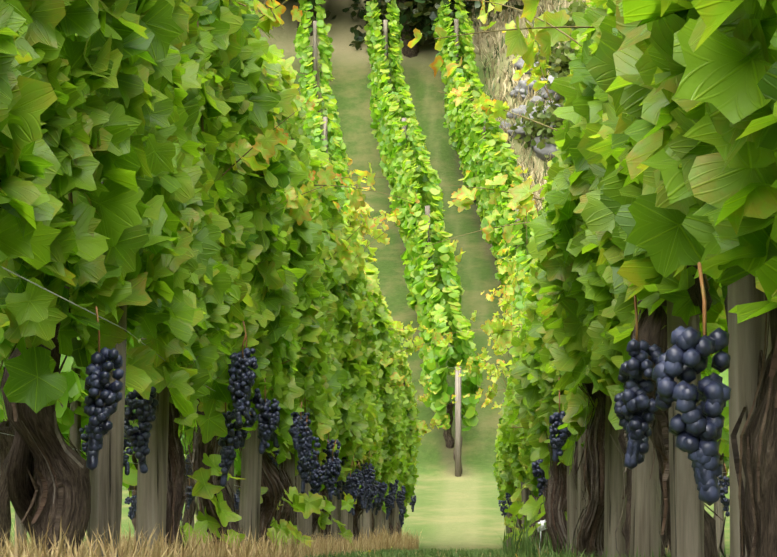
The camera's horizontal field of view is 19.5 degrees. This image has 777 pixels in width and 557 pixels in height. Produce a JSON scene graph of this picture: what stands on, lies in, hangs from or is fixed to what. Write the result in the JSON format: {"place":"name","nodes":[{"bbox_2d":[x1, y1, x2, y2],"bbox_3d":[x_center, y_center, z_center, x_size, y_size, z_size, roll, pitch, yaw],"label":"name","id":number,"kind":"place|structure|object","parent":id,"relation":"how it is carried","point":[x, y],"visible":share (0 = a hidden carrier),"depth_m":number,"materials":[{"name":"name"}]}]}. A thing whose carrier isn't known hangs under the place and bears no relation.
{"place":"outdoors","nodes":[
{"label":"outdoors","id":0,"kind":"place"},
{"bbox_2d":[0,515,729,556],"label":"grass","id":1,"kind":"structure","parent":0,"point":[381,545],"depth_m":5.76,"materials":[{"name":"beige plant"}]},
{"bbox_2d":[9,0,729,556],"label":"ground","id":2,"kind":"structure","parent":0,"point":[453,510],"depth_m":35.25,"materials":[{"name":"green plant"}]},
{"bbox_2d":[0,0,709,489],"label":"vine shoots","id":3,"kind":"object","parent":2,"relation":"on","point":[70,196],"visible":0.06,"depth_m":6.86,"materials":[{"name":"green plant"}]},
{"bbox_2d":[126,0,597,556],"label":"vine leaves","id":4,"kind":"object","parent":2,"relation":"on","point":[286,272],"visible":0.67,"depth_m":6.92,"materials":[{"name":"green plant"}]},
{"bbox_2d":[0,0,728,495],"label":"vine leaves","id":5,"kind":"object","parent":2,"relation":"on","point":[436,304],"visible":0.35,"depth_m":34.33,"materials":[{"name":"green plant"}]},
{"bbox_2d":[1,266,727,490],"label":"trellis wires","id":6,"kind":"object","parent":2,"relation":"on","point":[106,320],"visible":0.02,"depth_m":3.60,"materials":[{"name":"grey metal"}]},
{"bbox_2d":[0,0,776,517],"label":"vine leaves","id":7,"kind":"object","parent":2,"relation":"on","point":[662,172],"visible":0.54,"depth_m":3.60,"materials":[{"name":"green plant"}]},
{"bbox_2d":[0,46,776,556],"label":"grapevine trunks","id":8,"kind":"object","parent":2,"relation":"on","point":[44,476],"visible":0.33,"depth_m":3.89,"materials":[{"name":"brown plant"}]},
{"bbox_2d":[14,19,771,556],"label":"vine stakes","id":9,"kind":"object","parent":2,"relation":"on","point":[686,503],"visible":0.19,"depth_m":4.32,"materials":[{"name":"grey wood"}]},
{"bbox_2d":[79,326,730,526],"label":"grape bunches","id":10,"kind":"object","parent":2,"relation":"on","point":[695,430],"visible":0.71,"depth_m":3.73,"materials":[{"name":"blue food"}]},
{"bbox_2d":[95,2,726,497],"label":"grape stems","id":11,"kind":"object","parent":2,"relation":"on","point":[701,278],"depth_m":3.73,"materials":[{"name":"plant"}]},
{"bbox_2d":[297,0,561,57],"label":"grape leaves","id":12,"kind":"object","parent":2,"relation":"on","point":[409,52],"visible":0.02,"depth_m":43.17,"materials":[{"name":"plant"}]},
{"bbox_2d":[280,0,523,50],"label":"trees","id":13,"kind":"object","parent":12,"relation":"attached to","point":[423,13],"visible":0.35,"depth_m":42.84,"materials":[{"name":"green plant"}]},
{"bbox_2d":[472,0,585,210],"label":"dry grass","id":14,"kind":"structure","parent":2,"relation":"on","point":[503,15],"depth_m":42.37,"materials":[{"name":"beige plant"}]},
{"bbox_2d":[499,58,563,160],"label":"outcrop rock","id":15,"kind":"object","parent":2,"relation":"on","point":[548,149],"visible":0.35,"depth_m":41.26,"materials":[{"name":"grey stone"}]},
{"bbox_2d":[537,520,545,550],"bbox_3d":[0.670,0.891,8.783,0.076,0.522,0.533,0,0,24],"label":"flower","id":16,"kind":"object","parent":2,"relation":"on","point":[541,527],"visible":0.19,"depth_m":8.54,"materials":[{"name":"white plant"}]},
{"bbox_2d":[506,0,588,157],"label":"bush crowns","id":17,"kind":"object","parent":2,"relation":"on","point":[559,60],"visible":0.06,"depth_m":40.00,"materials":[{"name":"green plant"}]}
]}

